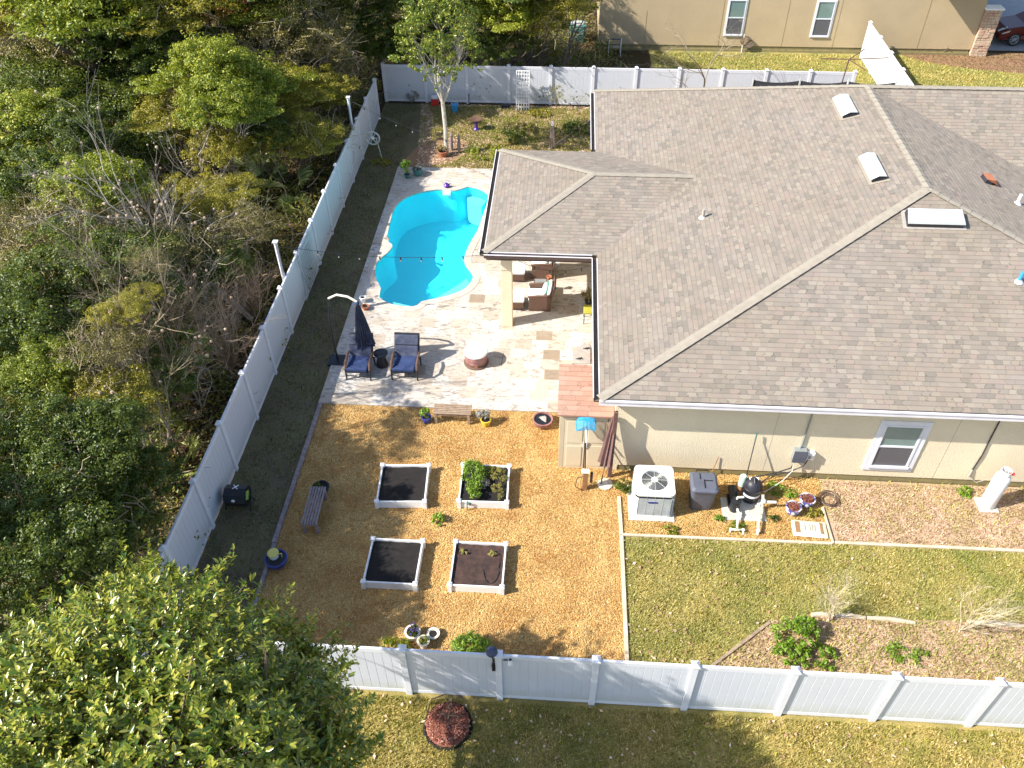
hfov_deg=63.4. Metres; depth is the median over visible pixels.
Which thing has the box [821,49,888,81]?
clothes dryer
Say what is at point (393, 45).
woodland tree
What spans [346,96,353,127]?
light post
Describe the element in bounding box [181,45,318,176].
woodland tree
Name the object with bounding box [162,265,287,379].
bare thicket
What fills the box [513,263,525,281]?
ottoman
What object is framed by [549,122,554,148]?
garden lantern
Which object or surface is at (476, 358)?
fire pit
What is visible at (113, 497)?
woodland tree
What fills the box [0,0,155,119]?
woodland tree
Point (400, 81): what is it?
vinyl fence
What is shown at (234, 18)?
woodland tree
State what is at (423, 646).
ivory pot
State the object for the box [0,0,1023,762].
ground
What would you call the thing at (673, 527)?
weed
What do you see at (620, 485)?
plant
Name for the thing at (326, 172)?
undergrowth
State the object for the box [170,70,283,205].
woodland tree
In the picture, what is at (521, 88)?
trellis
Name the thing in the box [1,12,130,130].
woodland tree
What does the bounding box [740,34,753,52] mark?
wall hose reel
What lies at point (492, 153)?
plant
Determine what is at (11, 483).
woodland tree
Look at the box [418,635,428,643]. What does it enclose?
potted plant
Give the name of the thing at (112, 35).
woodland tree
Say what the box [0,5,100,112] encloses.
woodland tree
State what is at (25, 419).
woodland tree
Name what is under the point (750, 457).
pool pole
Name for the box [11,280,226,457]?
bare tree
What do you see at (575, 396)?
pergola
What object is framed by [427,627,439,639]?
ivory pot
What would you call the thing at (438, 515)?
potted sprout
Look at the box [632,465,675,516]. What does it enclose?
air conditioner
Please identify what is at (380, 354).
side table
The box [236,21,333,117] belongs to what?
woodland tree
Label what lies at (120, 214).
woodland tree
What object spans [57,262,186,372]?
woodland tree
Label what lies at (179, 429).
palmetto
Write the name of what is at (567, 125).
plant
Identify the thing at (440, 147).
potted plant
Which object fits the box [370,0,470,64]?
woodland tree
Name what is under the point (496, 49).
woodland tree
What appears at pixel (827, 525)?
edging board
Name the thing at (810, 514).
weed
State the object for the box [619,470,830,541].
gravel bed
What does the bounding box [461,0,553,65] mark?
woodland tree
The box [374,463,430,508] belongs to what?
raised bed
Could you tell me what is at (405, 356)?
deck chair
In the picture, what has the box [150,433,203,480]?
palmetto
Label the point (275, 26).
woodland tree
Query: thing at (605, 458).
market parasol
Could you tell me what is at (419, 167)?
potted plant
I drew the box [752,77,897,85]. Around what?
black net
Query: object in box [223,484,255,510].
compost tumbler
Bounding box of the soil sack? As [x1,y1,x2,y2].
[791,520,827,538]
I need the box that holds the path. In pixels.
[167,103,420,676]
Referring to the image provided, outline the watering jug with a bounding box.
[267,548,281,559]
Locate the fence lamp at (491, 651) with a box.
[486,646,497,670]
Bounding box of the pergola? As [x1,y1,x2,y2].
[557,364,613,469]
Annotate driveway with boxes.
[987,0,1023,50]
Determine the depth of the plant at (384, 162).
34.93 m
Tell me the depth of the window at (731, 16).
42.31 m
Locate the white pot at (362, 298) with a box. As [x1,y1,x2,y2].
[359,295,365,302]
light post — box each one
[272,240,284,280]
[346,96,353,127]
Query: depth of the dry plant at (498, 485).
21.71 m
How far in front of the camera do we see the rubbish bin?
20.99 m
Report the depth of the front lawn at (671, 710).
17.07 m
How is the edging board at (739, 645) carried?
on the lawn at (733, 546)
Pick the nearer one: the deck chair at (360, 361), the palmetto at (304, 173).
the deck chair at (360, 361)
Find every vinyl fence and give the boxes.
[128,78,380,658]
[217,639,1023,727]
[380,62,857,104]
[859,21,913,84]
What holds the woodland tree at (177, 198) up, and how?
on the ground at (640, 56)
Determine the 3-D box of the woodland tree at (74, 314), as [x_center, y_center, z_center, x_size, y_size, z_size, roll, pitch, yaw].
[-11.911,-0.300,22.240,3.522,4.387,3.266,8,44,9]
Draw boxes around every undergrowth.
[0,0,632,732]
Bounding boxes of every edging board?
[242,543,276,633]
[272,402,322,543]
[548,119,590,149]
[617,496,622,534]
[620,535,628,660]
[623,533,832,544]
[711,621,770,665]
[822,507,833,543]
[835,541,1023,552]
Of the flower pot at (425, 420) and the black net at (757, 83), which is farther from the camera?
the black net at (757, 83)
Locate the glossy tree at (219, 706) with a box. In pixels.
[0,530,385,767]
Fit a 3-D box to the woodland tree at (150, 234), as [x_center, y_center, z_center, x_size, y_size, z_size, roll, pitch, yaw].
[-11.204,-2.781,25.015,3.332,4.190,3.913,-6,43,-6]
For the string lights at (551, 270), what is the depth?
25.29 m
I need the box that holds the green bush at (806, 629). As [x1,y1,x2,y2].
[769,614,837,671]
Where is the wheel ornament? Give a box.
[365,131,381,157]
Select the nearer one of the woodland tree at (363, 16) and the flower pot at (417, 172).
the flower pot at (417, 172)
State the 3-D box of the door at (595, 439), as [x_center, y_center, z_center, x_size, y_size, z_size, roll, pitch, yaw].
[2.195,1.581,21.785,0.545,1.930,0.065,2,43,3]
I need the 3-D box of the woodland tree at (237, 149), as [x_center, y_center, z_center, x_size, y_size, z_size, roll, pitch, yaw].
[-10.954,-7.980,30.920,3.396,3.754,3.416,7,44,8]
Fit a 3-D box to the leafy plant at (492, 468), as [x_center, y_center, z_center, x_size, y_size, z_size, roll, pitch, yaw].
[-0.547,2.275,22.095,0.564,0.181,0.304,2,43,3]
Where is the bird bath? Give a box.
[470,116,481,130]
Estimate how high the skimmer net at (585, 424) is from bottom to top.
2.070 m
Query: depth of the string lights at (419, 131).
31.47 m
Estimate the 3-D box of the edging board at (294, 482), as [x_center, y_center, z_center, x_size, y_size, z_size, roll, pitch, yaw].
[-5.777,2.273,22.508,0.110,0.090,5.005,2,43,3]
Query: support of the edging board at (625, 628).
on the lawn at (733, 546)
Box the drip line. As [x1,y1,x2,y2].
[482,554,500,583]
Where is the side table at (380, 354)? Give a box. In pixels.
[373,348,388,368]
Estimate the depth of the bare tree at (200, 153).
29.57 m
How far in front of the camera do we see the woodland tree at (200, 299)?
24.02 m
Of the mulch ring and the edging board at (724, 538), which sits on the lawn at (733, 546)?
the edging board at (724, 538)
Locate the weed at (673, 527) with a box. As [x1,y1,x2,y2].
[663,524,678,534]
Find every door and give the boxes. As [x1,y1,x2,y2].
[563,417,584,467]
[583,418,607,468]
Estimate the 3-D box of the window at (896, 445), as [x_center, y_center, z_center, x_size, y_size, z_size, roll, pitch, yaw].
[9.774,1.600,21.055,1.260,1.820,0.075,2,43,3]
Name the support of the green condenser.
on the ground at (640, 56)
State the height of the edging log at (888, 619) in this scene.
0.120 m
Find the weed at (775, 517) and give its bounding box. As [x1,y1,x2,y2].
[766,513,779,522]
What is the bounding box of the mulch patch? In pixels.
[399,138,466,165]
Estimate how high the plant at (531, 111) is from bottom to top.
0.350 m
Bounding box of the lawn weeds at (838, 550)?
[626,534,1023,662]
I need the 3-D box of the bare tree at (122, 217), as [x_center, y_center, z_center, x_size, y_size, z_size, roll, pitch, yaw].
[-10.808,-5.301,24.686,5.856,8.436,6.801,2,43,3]
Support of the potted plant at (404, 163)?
in the flower pot
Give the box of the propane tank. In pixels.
[979,466,1014,508]
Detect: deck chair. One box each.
[344,332,375,380]
[390,332,421,380]
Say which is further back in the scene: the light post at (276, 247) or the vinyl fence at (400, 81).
the vinyl fence at (400, 81)
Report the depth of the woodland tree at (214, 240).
25.16 m
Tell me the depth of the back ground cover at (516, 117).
37.19 m
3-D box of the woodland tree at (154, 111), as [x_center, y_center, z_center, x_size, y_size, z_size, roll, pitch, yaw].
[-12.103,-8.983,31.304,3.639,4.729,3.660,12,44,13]
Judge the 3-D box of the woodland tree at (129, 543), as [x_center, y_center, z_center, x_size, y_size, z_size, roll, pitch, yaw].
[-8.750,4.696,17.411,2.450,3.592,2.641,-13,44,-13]
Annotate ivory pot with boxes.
[404,624,420,641]
[417,635,429,648]
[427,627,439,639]
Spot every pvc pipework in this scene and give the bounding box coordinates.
[729,508,744,534]
[756,494,775,534]
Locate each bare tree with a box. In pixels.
[0,57,276,320]
[0,174,244,396]
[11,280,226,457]
[59,196,242,399]
[147,103,257,215]
[652,5,767,87]
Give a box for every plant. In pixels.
[371,157,390,165]
[400,159,410,173]
[405,90,419,102]
[408,624,418,637]
[411,165,421,169]
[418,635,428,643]
[419,406,430,417]
[436,145,446,151]
[459,457,488,482]
[460,142,512,160]
[465,479,483,498]
[475,408,490,418]
[480,478,489,488]
[483,464,501,472]
[490,468,507,499]
[494,128,531,143]
[501,121,536,134]
[527,108,551,117]
[558,121,589,135]
[580,287,591,301]
[612,477,631,493]
[885,640,931,667]
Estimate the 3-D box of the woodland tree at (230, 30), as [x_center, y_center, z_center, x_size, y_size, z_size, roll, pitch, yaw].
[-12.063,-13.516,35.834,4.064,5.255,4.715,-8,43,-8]
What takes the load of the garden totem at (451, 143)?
on the mulch patch
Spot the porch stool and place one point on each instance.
(587, 309)
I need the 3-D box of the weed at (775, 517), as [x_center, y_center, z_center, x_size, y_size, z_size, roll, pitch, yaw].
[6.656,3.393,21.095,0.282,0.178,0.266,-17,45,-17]
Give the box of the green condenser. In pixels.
[570,20,585,42]
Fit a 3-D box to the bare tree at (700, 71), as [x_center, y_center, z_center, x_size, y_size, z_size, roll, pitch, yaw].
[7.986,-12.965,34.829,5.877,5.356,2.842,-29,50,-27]
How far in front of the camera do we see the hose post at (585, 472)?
21.57 m
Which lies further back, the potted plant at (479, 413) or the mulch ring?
the potted plant at (479, 413)
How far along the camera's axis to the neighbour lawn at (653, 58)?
42.17 m
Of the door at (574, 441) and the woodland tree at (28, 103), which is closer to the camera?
the door at (574, 441)
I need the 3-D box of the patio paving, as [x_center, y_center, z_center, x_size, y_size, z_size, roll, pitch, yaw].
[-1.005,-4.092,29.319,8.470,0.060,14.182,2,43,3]
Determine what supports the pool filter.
on the concrete pad at (745, 509)
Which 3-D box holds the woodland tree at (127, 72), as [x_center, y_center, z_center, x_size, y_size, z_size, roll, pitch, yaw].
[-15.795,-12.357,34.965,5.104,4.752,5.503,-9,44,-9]
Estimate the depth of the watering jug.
20.08 m
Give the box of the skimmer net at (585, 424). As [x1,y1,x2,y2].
[576,417,595,468]
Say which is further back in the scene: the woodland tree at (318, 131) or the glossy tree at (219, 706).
the woodland tree at (318, 131)
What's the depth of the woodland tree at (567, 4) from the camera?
36.57 m
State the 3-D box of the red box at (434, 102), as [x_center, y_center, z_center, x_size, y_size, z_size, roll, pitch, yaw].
[-3.626,-13.257,38.973,0.340,0.340,0.200,2,43,3]
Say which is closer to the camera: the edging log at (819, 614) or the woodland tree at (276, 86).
the edging log at (819, 614)
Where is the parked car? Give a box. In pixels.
[994,11,1023,45]
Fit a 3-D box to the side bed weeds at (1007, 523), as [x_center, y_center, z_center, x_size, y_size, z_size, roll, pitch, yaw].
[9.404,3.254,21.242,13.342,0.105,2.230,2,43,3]
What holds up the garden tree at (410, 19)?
on the mulch patch
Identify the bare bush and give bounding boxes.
[811,564,863,621]
[938,578,1023,641]
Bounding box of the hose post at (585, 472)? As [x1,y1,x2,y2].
[575,469,592,490]
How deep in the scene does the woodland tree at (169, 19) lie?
31.64 m
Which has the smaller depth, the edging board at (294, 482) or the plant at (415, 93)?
the edging board at (294, 482)
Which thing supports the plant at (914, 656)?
on the planting bed ground at (825, 625)
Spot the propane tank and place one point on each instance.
(999, 483)
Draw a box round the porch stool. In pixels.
[583,305,591,323]
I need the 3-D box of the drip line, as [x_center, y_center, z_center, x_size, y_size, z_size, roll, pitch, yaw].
[-0.504,4.425,19.872,0.410,0.015,0.836,2,43,3]
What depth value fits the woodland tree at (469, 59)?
39.68 m
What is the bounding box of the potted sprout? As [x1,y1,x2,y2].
[431,512,444,526]
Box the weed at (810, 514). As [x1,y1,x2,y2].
[806,506,824,517]
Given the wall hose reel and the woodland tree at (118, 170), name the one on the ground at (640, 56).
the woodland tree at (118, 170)
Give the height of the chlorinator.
0.700 m
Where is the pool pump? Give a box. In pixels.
[726,484,743,512]
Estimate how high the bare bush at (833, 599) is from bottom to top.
1.636 m
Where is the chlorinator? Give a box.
[737,474,746,493]
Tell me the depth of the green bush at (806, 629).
18.30 m
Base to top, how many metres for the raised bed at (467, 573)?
0.325 m
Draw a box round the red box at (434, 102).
[431,99,438,105]
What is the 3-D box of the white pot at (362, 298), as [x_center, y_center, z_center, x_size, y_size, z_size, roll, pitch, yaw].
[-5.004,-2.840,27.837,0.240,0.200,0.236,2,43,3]
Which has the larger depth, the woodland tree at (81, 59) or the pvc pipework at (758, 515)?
the woodland tree at (81, 59)
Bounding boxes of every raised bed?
[360,536,425,591]
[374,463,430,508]
[447,539,507,594]
[456,462,511,509]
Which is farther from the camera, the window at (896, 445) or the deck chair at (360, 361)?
the deck chair at (360, 361)
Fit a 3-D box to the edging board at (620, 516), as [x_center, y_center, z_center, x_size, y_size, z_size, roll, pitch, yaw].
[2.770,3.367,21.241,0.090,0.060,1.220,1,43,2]
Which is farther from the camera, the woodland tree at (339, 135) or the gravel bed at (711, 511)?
the woodland tree at (339, 135)
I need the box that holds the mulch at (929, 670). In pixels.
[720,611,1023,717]
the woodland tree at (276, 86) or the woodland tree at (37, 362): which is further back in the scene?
the woodland tree at (276, 86)
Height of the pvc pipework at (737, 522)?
0.267 m
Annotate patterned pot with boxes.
[786,500,802,515]
[800,492,815,507]
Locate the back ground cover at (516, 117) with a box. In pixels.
[431,104,590,168]
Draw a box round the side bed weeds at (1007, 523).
[620,470,1023,548]
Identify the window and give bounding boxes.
[723,0,748,35]
[809,0,837,37]
[861,420,933,471]
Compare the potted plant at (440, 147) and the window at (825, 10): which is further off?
the window at (825, 10)
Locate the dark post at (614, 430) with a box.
[607,411,617,477]
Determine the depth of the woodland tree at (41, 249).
22.10 m
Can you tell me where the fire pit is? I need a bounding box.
[464,343,488,369]
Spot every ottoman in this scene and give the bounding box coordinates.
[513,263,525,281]
[513,290,524,310]
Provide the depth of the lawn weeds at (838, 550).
19.70 m
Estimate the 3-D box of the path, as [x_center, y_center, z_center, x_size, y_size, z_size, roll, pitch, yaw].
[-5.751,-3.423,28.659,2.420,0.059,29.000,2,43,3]
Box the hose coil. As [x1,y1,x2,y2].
[817,490,839,506]
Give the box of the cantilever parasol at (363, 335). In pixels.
[327,294,375,365]
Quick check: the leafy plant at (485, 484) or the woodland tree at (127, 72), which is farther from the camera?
the woodland tree at (127, 72)
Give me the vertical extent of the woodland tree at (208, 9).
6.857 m
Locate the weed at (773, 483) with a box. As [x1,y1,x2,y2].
[765,480,797,498]
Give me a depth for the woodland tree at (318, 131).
31.34 m
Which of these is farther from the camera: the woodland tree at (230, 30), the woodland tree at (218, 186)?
the woodland tree at (230, 30)
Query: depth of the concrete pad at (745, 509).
21.26 m
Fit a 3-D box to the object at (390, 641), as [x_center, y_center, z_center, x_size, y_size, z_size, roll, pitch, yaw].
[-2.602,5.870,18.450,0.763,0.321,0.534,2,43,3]
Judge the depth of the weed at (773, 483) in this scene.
21.70 m
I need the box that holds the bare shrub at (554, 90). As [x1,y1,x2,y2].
[547,84,563,109]
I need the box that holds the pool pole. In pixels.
[746,440,755,474]
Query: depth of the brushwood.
31.72 m
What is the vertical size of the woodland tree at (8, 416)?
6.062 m
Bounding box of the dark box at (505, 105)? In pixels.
[502,103,509,107]
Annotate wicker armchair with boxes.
[528,275,555,311]
[531,261,555,279]
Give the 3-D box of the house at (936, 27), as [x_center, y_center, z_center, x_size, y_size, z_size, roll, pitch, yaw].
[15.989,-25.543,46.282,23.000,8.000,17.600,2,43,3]
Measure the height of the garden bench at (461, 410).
0.440 m
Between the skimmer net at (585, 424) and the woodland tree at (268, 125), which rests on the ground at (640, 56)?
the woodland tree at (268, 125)
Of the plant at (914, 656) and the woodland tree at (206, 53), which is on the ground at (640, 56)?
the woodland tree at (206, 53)
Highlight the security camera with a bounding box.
[503,658,512,665]
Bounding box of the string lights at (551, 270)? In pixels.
[519,261,589,274]
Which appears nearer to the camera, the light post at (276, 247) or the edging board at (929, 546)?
the edging board at (929, 546)
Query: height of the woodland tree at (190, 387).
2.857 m
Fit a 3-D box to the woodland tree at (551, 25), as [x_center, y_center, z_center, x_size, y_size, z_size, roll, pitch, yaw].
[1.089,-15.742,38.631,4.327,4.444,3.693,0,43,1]
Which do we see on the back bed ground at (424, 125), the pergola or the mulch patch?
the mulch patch
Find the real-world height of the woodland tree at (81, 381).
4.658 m
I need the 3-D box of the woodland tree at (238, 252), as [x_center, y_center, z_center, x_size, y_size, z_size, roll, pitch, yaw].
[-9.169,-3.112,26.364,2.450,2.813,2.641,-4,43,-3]
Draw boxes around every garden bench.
[301,486,327,533]
[433,403,471,424]
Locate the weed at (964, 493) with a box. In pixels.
[956,484,972,498]
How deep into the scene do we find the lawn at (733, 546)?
19.63 m
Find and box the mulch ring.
[423,694,472,750]
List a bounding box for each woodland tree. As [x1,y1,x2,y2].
[0,0,92,70]
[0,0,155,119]
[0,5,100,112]
[0,48,89,163]
[0,87,87,222]
[0,92,119,228]
[0,139,88,277]
[0,176,111,306]
[0,198,61,289]
[0,213,177,322]
[0,246,114,393]
[0,266,85,370]
[0,289,123,377]
[0,331,94,460]
[0,365,120,487]
[0,370,109,483]
[0,379,152,570]
[0,392,62,566]
[0,436,144,618]
[0,485,128,642]
[0,486,67,578]
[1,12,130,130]
[17,531,136,628]
[28,468,171,590]
[30,72,159,149]
[30,148,158,274]
[46,306,160,487]
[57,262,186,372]
[60,0,205,116]
[61,118,178,192]
[61,361,193,510]
[63,332,155,394]
[66,191,169,245]
[66,431,186,549]
[76,219,189,336]
[79,279,182,460]
[83,37,187,107]
[101,101,204,190]
[109,496,176,575]
[111,0,253,134]
[111,10,226,143]
[114,244,198,398]
[117,281,226,371]
[118,327,216,421]
[119,265,193,429]
[121,75,215,185]
[124,216,235,326]
[128,31,258,190]
[135,166,216,241]
[163,0,254,127]
[166,121,262,214]
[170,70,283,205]
[176,230,258,320]
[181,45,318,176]
[181,170,276,257]
[197,10,269,75]
[201,197,287,290]
[207,0,316,118]
[232,0,358,116]
[233,112,305,193]
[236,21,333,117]
[241,0,347,110]
[247,53,336,163]
[259,100,348,191]
[266,0,366,120]
[280,62,361,135]
[300,46,373,117]
[308,111,366,163]
[309,0,400,84]
[340,15,422,89]
[353,0,405,70]
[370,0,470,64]
[372,23,438,68]
[407,0,510,64]
[417,5,479,63]
[418,21,480,64]
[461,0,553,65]
[461,21,538,65]
[490,0,582,66]
[503,0,558,66]
[520,38,565,66]
[524,0,611,66]
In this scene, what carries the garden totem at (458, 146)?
on the mulch patch
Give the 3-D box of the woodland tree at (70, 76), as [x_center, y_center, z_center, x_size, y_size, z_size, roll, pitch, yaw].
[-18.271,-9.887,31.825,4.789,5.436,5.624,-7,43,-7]
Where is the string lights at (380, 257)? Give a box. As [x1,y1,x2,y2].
[278,245,478,261]
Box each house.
[479,84,1023,492]
[597,0,1004,56]
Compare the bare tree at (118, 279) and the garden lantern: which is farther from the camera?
the garden lantern
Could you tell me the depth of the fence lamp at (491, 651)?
16.35 m
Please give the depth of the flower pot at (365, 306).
27.52 m
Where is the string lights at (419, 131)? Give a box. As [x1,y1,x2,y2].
[349,100,495,152]
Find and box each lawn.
[339,689,1023,767]
[343,537,1023,767]
[649,50,1023,86]
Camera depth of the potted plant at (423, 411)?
23.48 m
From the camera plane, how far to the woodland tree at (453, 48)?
38.33 m
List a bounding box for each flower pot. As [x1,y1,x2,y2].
[264,549,286,569]
[312,480,328,495]
[361,303,368,310]
[412,166,422,176]
[421,413,430,423]
[438,148,447,157]
[480,415,491,426]
[584,298,591,304]
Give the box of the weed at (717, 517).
[714,514,726,521]
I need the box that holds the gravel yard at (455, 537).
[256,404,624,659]
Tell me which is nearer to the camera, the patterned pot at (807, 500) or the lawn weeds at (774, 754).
the lawn weeds at (774, 754)
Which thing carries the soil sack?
on the gravel bed at (711, 511)
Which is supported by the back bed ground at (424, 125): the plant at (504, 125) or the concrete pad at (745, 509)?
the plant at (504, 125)
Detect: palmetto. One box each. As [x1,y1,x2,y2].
[139,410,185,444]
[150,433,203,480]
[214,149,288,199]
[231,155,313,201]
[275,192,310,216]
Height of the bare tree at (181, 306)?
6.244 m
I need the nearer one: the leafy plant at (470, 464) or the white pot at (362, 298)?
the leafy plant at (470, 464)
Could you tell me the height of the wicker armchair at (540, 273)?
0.962 m
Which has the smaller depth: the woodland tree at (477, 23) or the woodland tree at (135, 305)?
the woodland tree at (135, 305)
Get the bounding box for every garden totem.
[450,132,452,150]
[457,134,460,152]
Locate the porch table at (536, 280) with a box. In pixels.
[534,278,547,282]
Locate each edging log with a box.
[811,612,833,617]
[835,613,865,619]
[866,616,915,624]
[968,620,1023,628]
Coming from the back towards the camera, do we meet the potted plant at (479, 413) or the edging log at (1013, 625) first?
the potted plant at (479, 413)
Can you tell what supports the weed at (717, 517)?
on the gravel bed at (711, 511)
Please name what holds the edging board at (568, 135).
on the back bed ground at (424, 125)
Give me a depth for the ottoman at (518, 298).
27.34 m
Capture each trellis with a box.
[297,231,318,300]
[516,70,529,110]
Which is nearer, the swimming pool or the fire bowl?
the fire bowl
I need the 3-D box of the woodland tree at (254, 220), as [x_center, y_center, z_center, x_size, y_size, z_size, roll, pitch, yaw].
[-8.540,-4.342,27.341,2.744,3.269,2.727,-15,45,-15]
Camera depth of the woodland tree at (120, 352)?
18.68 m
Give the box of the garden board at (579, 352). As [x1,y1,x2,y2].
[573,344,589,363]
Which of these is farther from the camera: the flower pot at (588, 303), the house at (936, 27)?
the house at (936, 27)
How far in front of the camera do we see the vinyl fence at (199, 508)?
23.95 m
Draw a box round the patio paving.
[318,167,592,412]
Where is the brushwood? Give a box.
[0,2,646,721]
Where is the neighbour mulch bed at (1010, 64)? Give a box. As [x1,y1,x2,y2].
[901,53,1023,72]
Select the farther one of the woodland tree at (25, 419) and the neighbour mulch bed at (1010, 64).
the neighbour mulch bed at (1010, 64)
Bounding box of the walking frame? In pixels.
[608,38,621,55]
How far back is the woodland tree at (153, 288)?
20.60 m
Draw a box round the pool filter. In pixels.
[741,476,762,503]
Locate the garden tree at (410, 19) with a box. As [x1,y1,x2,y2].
[387,0,492,154]
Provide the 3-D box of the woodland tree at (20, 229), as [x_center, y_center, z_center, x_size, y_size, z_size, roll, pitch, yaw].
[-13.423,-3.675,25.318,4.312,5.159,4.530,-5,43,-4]
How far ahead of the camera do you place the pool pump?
21.23 m
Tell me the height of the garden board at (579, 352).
0.033 m
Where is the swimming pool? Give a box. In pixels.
[368,183,488,310]
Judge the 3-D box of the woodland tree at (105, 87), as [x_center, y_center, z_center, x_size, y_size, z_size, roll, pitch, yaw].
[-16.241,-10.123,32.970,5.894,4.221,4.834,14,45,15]
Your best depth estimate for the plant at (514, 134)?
36.24 m
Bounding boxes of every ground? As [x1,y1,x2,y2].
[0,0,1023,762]
[418,104,590,168]
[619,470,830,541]
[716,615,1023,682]
[818,479,1023,548]
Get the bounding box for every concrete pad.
[627,484,674,522]
[720,497,766,521]
[974,497,998,512]
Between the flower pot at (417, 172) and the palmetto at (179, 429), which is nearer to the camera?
the palmetto at (179, 429)
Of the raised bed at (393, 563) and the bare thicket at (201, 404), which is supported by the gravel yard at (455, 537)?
the raised bed at (393, 563)
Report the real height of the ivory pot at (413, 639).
0.260 m
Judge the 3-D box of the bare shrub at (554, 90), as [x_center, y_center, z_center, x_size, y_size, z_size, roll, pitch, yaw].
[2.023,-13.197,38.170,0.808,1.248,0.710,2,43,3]
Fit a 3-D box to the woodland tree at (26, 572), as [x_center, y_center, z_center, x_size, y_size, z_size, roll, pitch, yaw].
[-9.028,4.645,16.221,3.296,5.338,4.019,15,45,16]
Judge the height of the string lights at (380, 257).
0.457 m
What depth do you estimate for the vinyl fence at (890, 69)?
39.98 m
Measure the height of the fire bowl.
0.284 m
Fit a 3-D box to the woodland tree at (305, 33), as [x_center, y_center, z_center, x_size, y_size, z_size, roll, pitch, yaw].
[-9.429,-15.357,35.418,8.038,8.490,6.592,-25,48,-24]
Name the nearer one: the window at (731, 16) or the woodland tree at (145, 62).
the woodland tree at (145, 62)
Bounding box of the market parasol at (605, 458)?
[597,416,614,489]
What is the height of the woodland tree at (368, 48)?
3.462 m
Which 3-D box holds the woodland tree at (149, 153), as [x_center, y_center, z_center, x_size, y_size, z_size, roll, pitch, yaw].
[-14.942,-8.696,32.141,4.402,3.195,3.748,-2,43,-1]
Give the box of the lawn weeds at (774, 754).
[348,696,1023,767]
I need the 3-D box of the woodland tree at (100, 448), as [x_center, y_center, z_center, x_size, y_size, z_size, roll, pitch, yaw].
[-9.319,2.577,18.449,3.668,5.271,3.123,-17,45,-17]
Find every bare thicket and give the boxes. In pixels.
[144,303,224,421]
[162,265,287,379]
[205,242,278,319]
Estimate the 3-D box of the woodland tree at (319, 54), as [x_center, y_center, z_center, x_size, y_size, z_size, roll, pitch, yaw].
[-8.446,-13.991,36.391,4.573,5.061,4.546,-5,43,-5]
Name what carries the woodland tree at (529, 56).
on the ground at (640, 56)
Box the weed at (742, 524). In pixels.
[727,520,746,531]
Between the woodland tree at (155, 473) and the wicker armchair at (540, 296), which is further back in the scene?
the wicker armchair at (540, 296)
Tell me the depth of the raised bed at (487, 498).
21.59 m
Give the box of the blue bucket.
[451,101,457,112]
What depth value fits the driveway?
47.21 m
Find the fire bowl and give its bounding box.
[533,411,552,428]
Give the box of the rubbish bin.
[689,469,718,509]
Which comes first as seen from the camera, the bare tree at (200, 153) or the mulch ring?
the mulch ring
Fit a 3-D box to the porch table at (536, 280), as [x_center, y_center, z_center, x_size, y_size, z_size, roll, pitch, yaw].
[0.965,-3.268,28.006,0.460,0.488,0.360,2,43,3]
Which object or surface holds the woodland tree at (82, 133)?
on the ground at (640, 56)
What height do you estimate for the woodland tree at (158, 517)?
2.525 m
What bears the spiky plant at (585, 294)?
in the flower pot at (588, 303)

